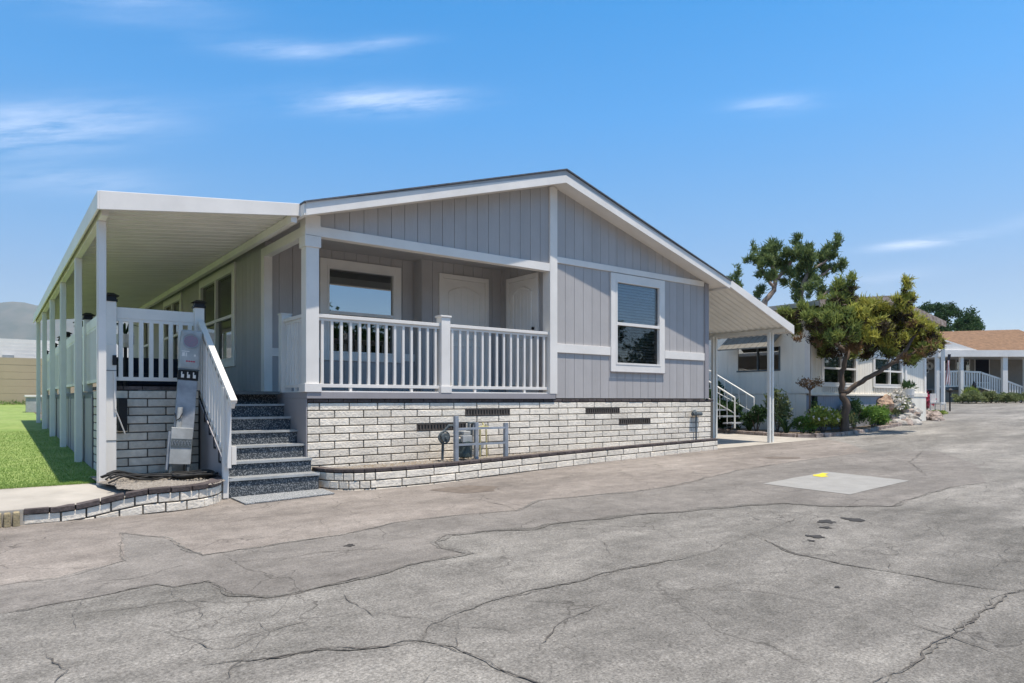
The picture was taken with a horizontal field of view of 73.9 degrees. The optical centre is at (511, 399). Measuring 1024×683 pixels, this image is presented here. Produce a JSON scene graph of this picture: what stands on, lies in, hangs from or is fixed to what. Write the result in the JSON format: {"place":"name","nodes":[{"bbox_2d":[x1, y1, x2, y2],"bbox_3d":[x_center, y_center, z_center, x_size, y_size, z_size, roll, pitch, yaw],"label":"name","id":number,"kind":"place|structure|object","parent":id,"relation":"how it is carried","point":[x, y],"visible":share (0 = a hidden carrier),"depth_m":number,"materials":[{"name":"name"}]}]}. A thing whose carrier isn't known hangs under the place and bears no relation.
{"place":"outdoors","nodes":[
{"label":"outdoors","id":0,"kind":"place"},
{"bbox_2d":[0,404,96,487],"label":"lawn","id":1,"kind":"structure","parent":0,"point":[17,417],"depth_m":11.20,"materials":[{"name":"green plant"}]},
{"bbox_2d":[0,400,41,405],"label":"tall grass","id":2,"kind":"structure","parent":1,"relation":"on","point":[18,402],"depth_m":27.42,"materials":[{"name":"green plant"}]},
{"bbox_2d":[24,395,41,411],"bbox_3d":[-15.463,0.118,22.004,0.480,0.550,0.480,0,0,-37],"label":"utility box","id":3,"kind":"object","parent":1,"relation":"on","point":[30,403],"visible":0.73,"depth_m":21.79,"materials":[{"name":"grey metal"}]},
{"bbox_2d":[0,357,96,413],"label":"beige garden wall","id":4,"kind":"structure","parent":1,"relation":"on","point":[17,377],"depth_m":27.72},
{"bbox_2d":[93,386,198,473],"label":"brick deck wall","id":5,"kind":"structure","parent":1,"relation":"on","point":[141,445],"depth_m":8.19,"materials":[{"name":"white brick"}]},
{"bbox_2d":[117,398,126,430],"bbox_3d":[-4.546,0.170,7.939,0.090,0.380,0.150,0,0,-37],"label":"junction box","id":6,"kind":"object","parent":5,"relation":"attached to","point":[122,408],"visible":0.96,"depth_m":7.88,"materials":[{"name":"grey metal"}]},
{"bbox_2d":[47,293,279,468],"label":"side deck","id":7,"kind":"structure","parent":5,"relation":"on","point":[141,317],"depth_m":8.51,"materials":[{"name":"white paint"}]},
{"bbox_2d":[116,323,138,385],"bbox_3d":[-4.845,-0.536,8.527,0.294,0.843,0.386,0,0,-22],"label":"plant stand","id":8,"kind":"object","parent":7,"relation":"on","point":[125,339],"visible":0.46,"depth_m":8.52,"materials":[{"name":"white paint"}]},
{"bbox_2d":[0,302,127,343],"bbox_3d":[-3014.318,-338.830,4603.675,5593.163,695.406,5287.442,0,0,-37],"label":"hills","id":9,"kind":"structure","parent":0,"point":[16,320],"depth_m":4284.88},
{"bbox_2d":[0,483,132,510],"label":"concrete pad","id":10,"kind":"object","parent":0,"point":[33,497],"visible":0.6,"depth_m":6.83,"materials":[{"name":"grey concrete"}]},
{"bbox_2d":[0,509,32,526],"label":"pad edge","id":11,"kind":"object","parent":10,"relation":"attached to","point":[21,511],"visible":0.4,"depth_m":6.13,"materials":[{"name":"concrete"}]},
{"bbox_2d":[33,190,299,485],"bbox_3d":[-7.410,-0.725,12.869,2.145,3.350,13.100,0,0,-37],"label":"patio cover","id":12,"kind":"object","parent":10,"relation":"on","point":[139,250],"visible":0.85,"depth_m":9.34,"materials":[{"name":"white metal"}]},
{"bbox_2d":[116,357,199,390],"bbox_3d":[-5.215,-0.370,9.953,1.100,0.500,0.700,0,0,-37],"label":"patio sofa","id":13,"kind":"object","parent":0,"point":[156,374],"visible":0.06,"depth_m":9.84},
{"bbox_2d":[231,489,333,504],"bbox_3d":[-2.552,1.087,7.697,1.060,0.035,0.500,0,0,-37],"label":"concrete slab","id":14,"kind":"object","parent":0,"point":[254,499],"depth_m":7.63,"materials":[{"name":"concrete"}]},
{"bbox_2d":[337,451,554,467],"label":"planter soil","id":15,"kind":"structure","parent":0,"point":[412,463],"depth_m":9.36,"materials":[{"name":"brown soil"}]},
{"bbox_2d":[438,421,488,459],"bbox_3d":[-0.653,0.586,9.746,0.268,0.549,1.031,0,0,44],"label":"gas meter","id":16,"kind":"object","parent":15,"relation":"on","point":[464,451],"visible":0.88,"depth_m":9.59,"materials":[{"name":"grey metal"}]},
{"bbox_2d":[330,446,611,467],"bbox_3d":[0.924,0.824,10.823,8.135,0.103,0.727,0,0,-37],"label":"dry groundcover","id":17,"kind":"object","parent":15,"relation":"on","point":[408,463],"visible":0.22,"depth_m":9.40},
{"bbox_2d":[453,416,507,460],"bbox_3d":[-0.476,0.550,9.698,0.926,0.660,0.226,0,0,-37],"label":"guard rail","id":18,"kind":"object","parent":15,"relation":"on","point":[475,428],"visible":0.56,"depth_m":9.73,"materials":[{"name":"metal"}]},
{"bbox_2d":[307,399,712,470],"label":"brick foundation wall","id":19,"kind":"structure","parent":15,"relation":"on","point":[346,434],"depth_m":10.32,"materials":[{"name":"white brick"}]},
{"bbox_2d":[133,169,731,456],"bbox_3d":[-3.396,-1.254,16.422,8.600,4.808,14.185,0,0,-37],"label":"manufactured home","id":20,"kind":"object","parent":19,"relation":"on","point":[561,284],"visible":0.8,"depth_m":11.02,"materials":[{"name":"grey wood"}]},
{"bbox_2d":[138,323,148,357],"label":"window","id":21,"kind":"structure","parent":20,"relation":"in","point":[146,325],"depth_m":17.48,"materials":[{"name":"white paint"}]},
{"bbox_2d":[163,292,181,358],"bbox_3d":[-7.383,-1.395,14.843,0.081,1.690,1.820,0,0,-37],"label":"window","id":22,"kind":"structure","parent":20,"relation":"in","point":[174,303],"depth_m":14.82,"materials":[{"name":"glass"}]},
{"bbox_2d":[199,262,235,367],"bbox_3d":[-5.183,-1.395,11.974,0.081,1.690,2.350,0,0,-37],"label":"window","id":23,"kind":"structure","parent":20,"relation":"in","point":[218,289],"depth_m":11.72,"materials":[{"name":"glass"}]},
{"bbox_2d":[320,257,400,362],"bbox_3d":[-2.388,-1.390,10.802,1.380,1.560,0.081,0,0,-37],"label":"window","id":24,"kind":"structure","parent":20,"relation":"in","point":[347,288],"depth_m":10.79,"materials":[{"name":"white paint"}]},
{"bbox_2d":[443,278,484,391],"bbox_3d":[-0.816,-1.075,11.669,0.852,1.931,0.029,0,0,-37],"label":"door","id":25,"kind":"structure","parent":20,"relation":"in","point":[464,301],"depth_m":11.68,"materials":[{"name":"white wood"}]},
{"bbox_2d":[510,278,534,392],"bbox_3d":[0.149,-1.075,11.627,0.090,1.931,0.712,0,0,-37],"label":"door","id":26,"kind":"structure","parent":20,"relation":"in","point":[522,293],"depth_m":11.64,"materials":[{"name":"white wood"}]},
{"bbox_2d":[610,272,664,372],"bbox_3d":[2.266,-1.360,12.292,1.420,1.720,0.081,0,0,-37],"label":"window","id":27,"kind":"structure","parent":20,"relation":"in","point":[637,304],"depth_m":12.29,"materials":[{"name":"white paint"}]},
{"bbox_2d":[691,410,702,439],"bbox_3d":[3.591,0.515,13.227,0.260,0.650,0.086,0,0,-37],"label":"standpipe","id":28,"kind":"object","parent":15,"relation":"on","point":[694,413],"visible":0.76,"depth_m":13.21,"materials":[{"name":"grey metal"}]},
{"bbox_2d":[0,400,1023,682],"bbox_3d":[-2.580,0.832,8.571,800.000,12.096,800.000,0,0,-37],"label":"street","id":29,"kind":"structure","parent":0,"point":[662,622],"depth_m":3.89,"materials":[{"name":"grey asphalt"}]},
{"bbox_2d":[0,338,127,407],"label":"white roofed home","id":30,"kind":"object","parent":29,"relation":"on","point":[16,348],"visible":0.17,"depth_m":29.14,"materials":[{"name":"paint"}]},
{"bbox_2d":[0,438,868,584],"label":"concrete apron","id":31,"kind":"object","parent":29,"relation":"on","point":[32,552],"visible":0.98,"depth_m":6.88,"materials":[{"name":"grey concrete"}]},
{"bbox_2d":[0,511,19,527],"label":"scalloped edging","id":32,"kind":"object","parent":31,"relation":"on","point":[7,519],"visible":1,"depth_m":6.05,"materials":[{"name":"beige concrete"}]},
{"bbox_2d":[24,475,222,523],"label":"planter wall","id":33,"kind":"structure","parent":31,"relation":"on","point":[152,500],"depth_m":6.64,"materials":[{"name":"brick"}]},
{"bbox_2d":[90,472,224,489],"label":"planter gravel","id":34,"kind":"structure","parent":33,"relation":"on","point":[95,479],"depth_m":7.30,"materials":[{"name":"gravel"}]},
{"bbox_2d":[106,344,124,478],"bbox_3d":[-4.460,0.155,7.641,0.228,1.550,0.147,0,0,-37],"label":"deck railing post","id":35,"kind":"object","parent":34,"relation":"on","point":[111,370],"visible":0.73,"depth_m":7.58,"materials":[{"name":"white paint"}]},
{"bbox_2d":[100,469,217,483],"bbox_3d":[-3.864,0.822,7.490,1.135,0.118,0.601,0,0,-33],"label":"cable coil","id":36,"kind":"object","parent":34,"relation":"on","point":[193,474],"visible":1,"depth_m":7.46,"materials":[{"name":"rubber"}]},
{"bbox_2d":[165,329,201,472],"bbox_3d":[-3.912,0.030,8.120,0.278,1.740,0.234,5,-3,-29],"label":"utility pedestal","id":37,"kind":"object","parent":34,"relation":"on","point":[179,442],"visible":0.98,"depth_m":8.11,"materials":[{"name":"metal"}]},
{"bbox_2d":[198,320,319,498],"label":"front steps","id":38,"kind":"structure","parent":31,"relation":"on","point":[249,445],"depth_m":8.18,"materials":[{"name":"carpet"}]},
{"bbox_2d":[431,485,497,492],"bbox_3d":[-0.532,1.086,8.328,0.746,0.015,0.662,0,0,28],"label":"drain stain","id":39,"kind":"object","parent":31,"relation":"on","point":[469,489],"visible":1,"depth_m":8.27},
{"bbox_2d":[312,438,717,489],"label":"planter wall","id":40,"kind":"structure","parent":31,"relation":"on","point":[378,477],"depth_m":9.34,"materials":[{"name":"brick"}]},
{"bbox_2d":[762,456,799,458],"bbox_3d":[4.700,1.012,11.928,0.715,0.009,0.394,0,0,11],"label":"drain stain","id":41,"kind":"object","parent":31,"relation":"on","point":[772,457],"visible":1,"depth_m":11.97,"materials":[{"name":"grey concrete"}]},
{"bbox_2d":[0,451,985,612],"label":"asphalt patch","id":42,"kind":"object","parent":29,"relation":"on","point":[402,543],"visible":1,"depth_m":5.77,"materials":[{"name":"grey asphalt"}]},
{"bbox_2d":[763,472,907,493],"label":"utility slab","id":43,"kind":"structure","parent":42,"relation":"on","point":[835,482],"depth_m":8.92,"materials":[{"name":"grey concrete"}]},
{"bbox_2d":[813,473,827,476],"bbox_3d":[4.380,1.061,9.661,0.203,0.010,0.505,0,0,24],"label":"paint mark","id":44,"kind":"object","parent":43,"relation":"on","point":[821,475],"visible":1,"depth_m":9.58,"materials":[{"name":"yellow paint"}]},
{"bbox_2d":[5,451,1023,682],"bbox_3d":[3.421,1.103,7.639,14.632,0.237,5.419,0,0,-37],"label":"cracks","id":45,"kind":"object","parent":29,"relation":"on","point":[961,624],"depth_m":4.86,"materials":[{"name":"black asphalt"}]},
{"bbox_2d":[726,263,743,287],"bbox_3d":[12.924,-3.994,39.987,1.563,8.205,1.504,0,0,-37],"label":"slender cypress","id":46,"kind":"object","parent":29,"relation":"on","point":[735,276],"visible":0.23,"depth_m":39.85,"materials":[{"name":"green plant"}]},
{"bbox_2d":[741,230,848,305],"bbox_3d":[13.969,-4.173,34.162,5.717,8.900,3.093,0,0,-2],"label":"tall pine","id":47,"kind":"object","parent":29,"relation":"on","point":[809,280],"visible":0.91,"depth_m":33.87,"materials":[{"name":"green plant"}]},
{"bbox_2d":[717,424,886,433],"bbox_3d":[9.753,0.696,21.839,11.280,0.372,5.950,0,0,-37],"label":"planting bed","id":48,"kind":"object","parent":29,"relation":"on","point":[827,431],"visible":0.25,"depth_m":18.39,"materials":[{"name":"stone"}]},
{"bbox_2d":[703,386,725,425],"bbox_3d":[5.317,0.252,18.551,0.692,1.259,0.912,0,0,-37],"label":"fern clump","id":49,"kind":"object","parent":48,"relation":"on","point":[721,407],"visible":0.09,"depth_m":18.38,"materials":[{"name":"green plant"}]},
{"bbox_2d":[709,377,726,426],"bbox_3d":[5.765,0.034,19.709,0.628,1.622,1.167,0,0,-37],"label":"fern clump","id":50,"kind":"object","parent":48,"relation":"on","point":[721,391],"visible":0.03,"depth_m":19.30,"materials":[{"name":"green plant"}]},
{"bbox_2d":[718,398,743,429],"bbox_3d":[5.904,0.400,18.483,0.672,0.959,0.990,0,0,-37],"label":"fern clump","id":51,"kind":"object","parent":48,"relation":"on","point":[739,409],"visible":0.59,"depth_m":18.38,"materials":[{"name":"green plant"}]},
{"bbox_2d":[742,421,756,430],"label":"spiky plant","id":52,"kind":"object","parent":48,"relation":"on","point":[749,428],"visible":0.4,"depth_m":17.89,"materials":[{"name":"green plant"}]},
{"bbox_2d":[741,404,766,430],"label":"fern clump","id":53,"kind":"object","parent":48,"relation":"on","point":[750,417],"visible":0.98,"depth_m":17.54,"materials":[{"name":"green plant"}]},
{"bbox_2d":[762,387,793,432],"bbox_3d":[6.867,0.242,17.562,0.638,1.314,0.738,0,0,-37],"label":"fern clump","id":54,"kind":"object","parent":48,"relation":"on","point":[781,409],"visible":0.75,"depth_m":17.49,"materials":[{"name":"green plant"}]},
{"bbox_2d":[774,413,796,432],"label":"spiky plant","id":55,"kind":"object","parent":48,"relation":"on","point":[785,426],"visible":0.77,"depth_m":16.96,"materials":[{"name":"green plant"}]},
{"bbox_2d":[788,415,817,433],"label":"plant","id":56,"kind":"object","parent":48,"relation":"on","point":[800,420],"visible":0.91,"depth_m":16.92,"materials":[{"name":"green plant"}]},
{"bbox_2d":[717,423,901,437],"bbox_3d":[10.547,0.710,20.776,11.343,0.428,3.393,0,0,-37],"label":"garden edging","id":57,"kind":"object","parent":48,"relation":"on","point":[835,434],"visible":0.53,"depth_m":17.16,"materials":[{"name":"brown brick"}]},
{"bbox_2d":[796,376,823,433],"bbox_3d":[7.484,0.132,17.057,0.690,1.513,0.693,0,0,-37],"label":"topiary","id":58,"kind":"object","parent":48,"relation":"on","point":[812,385],"visible":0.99,"depth_m":17.03,"materials":[{"name":"brown plant"}]},
{"bbox_2d":[811,396,818,432],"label":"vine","id":59,"kind":"object","parent":48,"relation":"on","point":[815,402],"visible":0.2,"depth_m":17.51,"materials":[{"name":"green plant"}]},
{"bbox_2d":[802,404,841,432],"bbox_3d":[7.778,0.493,17.056,1.274,0.830,0.769,0,0,-37],"label":"flowering shrub","id":60,"kind":"object","parent":48,"relation":"on","point":[822,416],"visible":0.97,"depth_m":16.93,"materials":[{"name":"green plant"}]},
{"bbox_2d":[828,408,860,429],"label":"leafy shrub","id":61,"kind":"object","parent":48,"relation":"on","point":[853,419],"visible":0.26,"depth_m":17.79,"materials":[{"name":"green plant"}]},
{"bbox_2d":[841,396,863,428],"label":"dark shrub","id":62,"kind":"object","parent":48,"relation":"on","point":[856,407],"visible":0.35,"depth_m":18.63,"materials":[{"name":"green plant"}]},
{"bbox_2d":[775,269,949,431],"bbox_3d":[9.128,-1.229,17.399,4.491,4.204,2.594,0,0,-7],"label":"twisted juniper","id":63,"kind":"object","parent":48,"relation":"on","point":[909,338],"visible":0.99,"depth_m":17.18,"materials":[{"name":"green plant"}]},
{"bbox_2d":[859,403,892,426],"bbox_3d":[10.277,0.449,19.306,2.178,0.739,0.604,0,0,-37],"label":"green shrub","id":64,"kind":"object","parent":48,"relation":"on","point":[875,413],"visible":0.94,"depth_m":19.11,"materials":[{"name":"green plant"}]},
{"bbox_2d":[876,394,894,410],"bbox_3d":[11.005,0.118,20.330,0.838,0.578,0.602,0,0,-29],"label":"boulder","id":65,"kind":"object","parent":48,"relation":"on","point":[886,399],"visible":0.56,"depth_m":20.11,"materials":[{"name":"beige stone"}]},
{"bbox_2d":[889,414,897,419],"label":"stone","id":66,"kind":"object","parent":48,"relation":"on","point":[892,417],"visible":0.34,"depth_m":20.36,"materials":[{"name":"grey stone"}]},
{"bbox_2d":[888,389,912,416],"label":"blooming shrub","id":67,"kind":"object","parent":48,"relation":"on","point":[899,398],"visible":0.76,"depth_m":20.52,"materials":[{"name":"white plant"}]},
{"bbox_2d":[896,419,907,425],"bbox_3d":[11.527,0.733,20.236,0.407,0.354,0.400,0,0,11],"label":"stone","id":68,"kind":"object","parent":48,"relation":"on","point":[904,422],"visible":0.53,"depth_m":20.08,"materials":[{"name":"grey stone"}]},
{"bbox_2d":[902,419,912,425],"bbox_3d":[11.727,0.712,20.238,0.347,0.293,0.448,0,0,15],"label":"stone","id":69,"kind":"object","parent":48,"relation":"on","point":[910,422],"visible":0.49,"depth_m":20.08,"materials":[{"name":"grey stone"}]},
{"bbox_2d":[900,379,918,400],"bbox_3d":[12.166,0.028,20.983,0.659,1.376,0.564,0,0,13],"label":"bowl planter","id":70,"kind":"object","parent":48,"relation":"on","point":[907,391],"visible":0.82,"depth_m":20.86,"materials":[{"name":"white ceramic"}]},
{"bbox_2d":[908,418,922,424],"bbox_3d":[12.001,0.693,20.373,0.396,0.315,0.518,0,0,-22],"label":"stone","id":71,"kind":"object","parent":48,"relation":"on","point":[917,422],"visible":0.42,"depth_m":20.21,"materials":[{"name":"grey stone"}]},
{"bbox_2d":[909,415,921,420],"bbox_3d":[12.094,0.590,20.494,0.314,0.277,0.435,0,0,-63],"label":"stone","id":72,"kind":"object","parent":48,"relation":"on","point":[915,417],"visible":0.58,"depth_m":20.37,"materials":[{"name":"grey stone"}]},
{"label":"stone","id":73,"kind":"object","parent":72,"relation":"on","visible":0},
{"bbox_2d":[901,408,913,412],"bbox_3d":[12.084,0.394,20.798,0.495,0.309,0.323,0,0,-30],"label":"stone","id":74,"kind":"object","parent":73,"relation":"on","point":[911,410],"visible":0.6,"depth_m":20.66,"materials":[{"name":"grey stone"}]},
{"bbox_2d":[806,535,824,537],"bbox_3d":[2.563,1.152,5.756,0.144,0.003,0.126,0,0,6],"label":"oil spot","id":75,"kind":"object","parent":29,"relation":"on","point":[816,536],"visible":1,"depth_m":5.75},
{"bbox_2d":[817,519,834,522],"bbox_3d":[2.952,1.139,6.385,0.215,0.004,0.156,0,0,-37],"label":"oil spot","id":76,"kind":"object","parent":29,"relation":"on","point":[828,521],"visible":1,"depth_m":6.38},
{"bbox_2d":[709,296,945,431],"bbox_3d":[7.493,-1.000,23.742,8.090,4.000,10.780,0,0,-37],"label":"neighbour home","id":77,"kind":"object","parent":29,"relation":"on","point":[742,363],"visible":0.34,"depth_m":18.99,"materials":[{"name":"beige"}]},
{"bbox_2d":[736,346,779,371],"bbox_3d":[6.859,-1.120,18.965,0.070,0.660,1.350,0,0,-37],"label":"window","id":78,"kind":"structure","parent":77,"relation":"in","point":[749,360],"depth_m":19.04,"materials":[{"name":"black glass"}]},
{"bbox_2d":[821,352,857,385],"bbox_3d":[8.990,-0.840,18.708,1.940,0.940,0.081,0,0,-37],"label":"window","id":79,"kind":"structure","parent":77,"relation":"in","point":[829,370],"depth_m":18.64,"materials":[{"name":"white paint"}]},
{"bbox_2d":[873,355,902,386],"bbox_3d":[11.292,-0.840,20.473,1.940,0.940,0.081,0,0,-37],"label":"window","id":80,"kind":"structure","parent":77,"relation":"in","point":[892,376],"depth_m":20.47,"materials":[{"name":"white paint"}]},
{"bbox_2d":[840,517,864,520],"bbox_3d":[3.250,1.137,6.482,0.208,0.005,0.172,0,0,16],"label":"oil spot","id":81,"kind":"object","parent":29,"relation":"on","point":[855,519],"visible":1,"depth_m":6.48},
{"bbox_2d":[926,392,933,409],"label":"pink flowers","id":82,"kind":"object","parent":29,"relation":"on","point":[927,402],"visible":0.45,"depth_m":27.02,"materials":[{"name":"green plant"}]},
{"bbox_2d":[930,417,939,420],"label":"stone","id":83,"kind":"object","parent":29,"relation":"on","point":[935,419],"visible":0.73,"depth_m":22.00,"materials":[{"name":"beige stone"}]},
{"bbox_2d":[930,410,942,416],"bbox_3d":[13.998,0.495,22.499,0.380,0.319,0.366,0,0,-4],"label":"stone","id":84,"kind":"object","parent":29,"relation":"on","point":[937,412],"visible":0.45,"depth_m":22.45,"materials":[{"name":"beige stone"}]},
{"bbox_2d":[930,393,945,410],"bbox_3d":[16.576,0.122,26.502,0.480,0.750,0.400,0,0,-37],"label":"garden bench","id":85,"kind":"object","parent":29,"relation":"on","point":[932,398],"visible":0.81,"depth_m":26.50,"materials":[{"name":"white paint"}]},
{"bbox_2d":[941,341,950,404],"bbox_3d":[21.201,-1.361,33.503,0.700,3.179,0.600,0,0,-37],"label":"lamp post","id":86,"kind":"object","parent":29,"relation":"on","point":[942,375],"visible":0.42,"depth_m":33.45,"materials":[{"name":"white metal"}]},
{"bbox_2d":[945,354,950,384],"bbox_3d":[21.469,-1.476,33.486,0.273,1.548,0.104,0,0,-3],"label":"flag","id":87,"kind":"object","parent":86,"relation":"attached to","point":[947,380],"visible":1,"depth_m":33.47,"materials":[{"name":"white fabric"}]},
{"bbox_2d":[947,388,952,410],"bbox_3d":[17.686,-0.010,27.502,0.240,0.930,0.228,0,0,-37],"label":"mailbox","id":88,"kind":"object","parent":29,"relation":"on","point":[949,390],"visible":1,"depth_m":27.48,"materials":[{"name":"black metal"}]},
{"bbox_2d":[917,301,985,331],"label":"broad tree","id":89,"kind":"object","parent":29,"relation":"on","point":[969,321],"visible":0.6,"depth_m":72.39,"materials":[{"name":"green plant"}]},
{"bbox_2d":[951,392,973,402],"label":"hedge shrub","id":90,"kind":"object","parent":29,"relation":"on","point":[967,397],"visible":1,"depth_m":34.36,"materials":[{"name":"green plant"}]},
{"bbox_2d":[926,329,1023,401],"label":"brown roof house","id":91,"kind":"structure","parent":29,"relation":"on","point":[986,360],"depth_m":38.34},
{"bbox_2d":[940,360,949,388],"bbox_3d":[24.318,-1.454,38.372,0.634,1.639,0.060,0,0,0],"label":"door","id":92,"kind":"structure","parent":91,"relation":"in","point":[940,360],"depth_m":38.34,"materials":[{"name":"grey wood"}]},
{"bbox_2d":[955,360,969,385],"bbox_3d":[25.403,-1.559,38.371,0.807,1.547,0.065,0,0,0],"label":"window","id":93,"kind":"structure","parent":91,"relation":"in","point":[966,362],"depth_m":38.34,"materials":[{"name":"white paint"}]},
{"bbox_2d":[974,360,989,382],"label":"window","id":94,"kind":"structure","parent":91,"relation":"in","point":[979,365],"depth_m":38.34,"materials":[{"name":"black glass"}]},
{"bbox_2d":[962,390,989,402],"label":"hedge shrub","id":95,"kind":"object","parent":29,"relation":"on","point":[977,396],"visible":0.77,"depth_m":34.35,"materials":[{"name":"green plant"}]},
{"bbox_2d":[959,386,979,395],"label":"spiky shrub","id":96,"kind":"object","parent":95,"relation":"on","point":[970,388],"visible":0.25,"depth_m":35.33,"materials":[{"name":"green plant"}]},
{"bbox_2d":[981,390,1002,402],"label":"hedge shrub","id":97,"kind":"object","parent":29,"relation":"on","point":[994,396],"visible":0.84,"depth_m":34.49,"materials":[{"name":"green plant"}]},
{"bbox_2d":[995,391,1018,402],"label":"hedge shrub","id":98,"kind":"object","parent":29,"relation":"on","point":[1008,397],"visible":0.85,"depth_m":34.40,"materials":[{"name":"green plant"}]},
{"bbox_2d":[1011,392,1023,402],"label":"hedge shrub","id":99,"kind":"object","parent":29,"relation":"on","point":[1020,396],"visible":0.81,"depth_m":34.52,"materials":[{"name":"green plant"}]},
{"bbox_2d":[0,0,1023,330],"label":"sky","id":100,"kind":"structure","parent":0,"point":[896,127],"materials":[{"name":"blue"}]},
{"bbox_2d":[715,433,815,448],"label":"driveway","id":101,"kind":"structure","parent":0,"point":[726,440],"depth_m":15.54,"materials":[{"name":"concrete"}]},
{"bbox_2d":[705,370,754,427],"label":"side stairs","id":102,"kind":"structure","parent":101,"relation":"on","point":[734,412],"depth_m":17.87,"materials":[{"name":"metal"}]},
{"bbox_2d":[709,281,793,442],"bbox_3d":[2.378,-0.714,17.825,2.330,3.321,9.345,0,0,-37],"label":"carport awning","id":103,"kind":"object","parent":101,"relation":"on","point":[736,310],"visible":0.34,"depth_m":14.97,"materials":[{"name":"white metal"}]},
{"bbox_2d":[929,409,947,413],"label":"grass","id":104,"kind":"structure","parent":0,"point":[943,412],"depth_m":25.09,"materials":[{"name":"green plant"}]},
{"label":"stone","id":105,"kind":"object","parent":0,"visible":0},
{"bbox_2d":[914,407,923,413],"bbox_3d":[12.362,0.362,20.874,0.401,0.266,0.290,0,0,1],"label":"stone","id":106,"kind":"object","parent":105,"relation":"on","point":[919,410],"visible":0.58,"depth_m":20.77,"materials":[{"name":"grey stone"}]}
]}

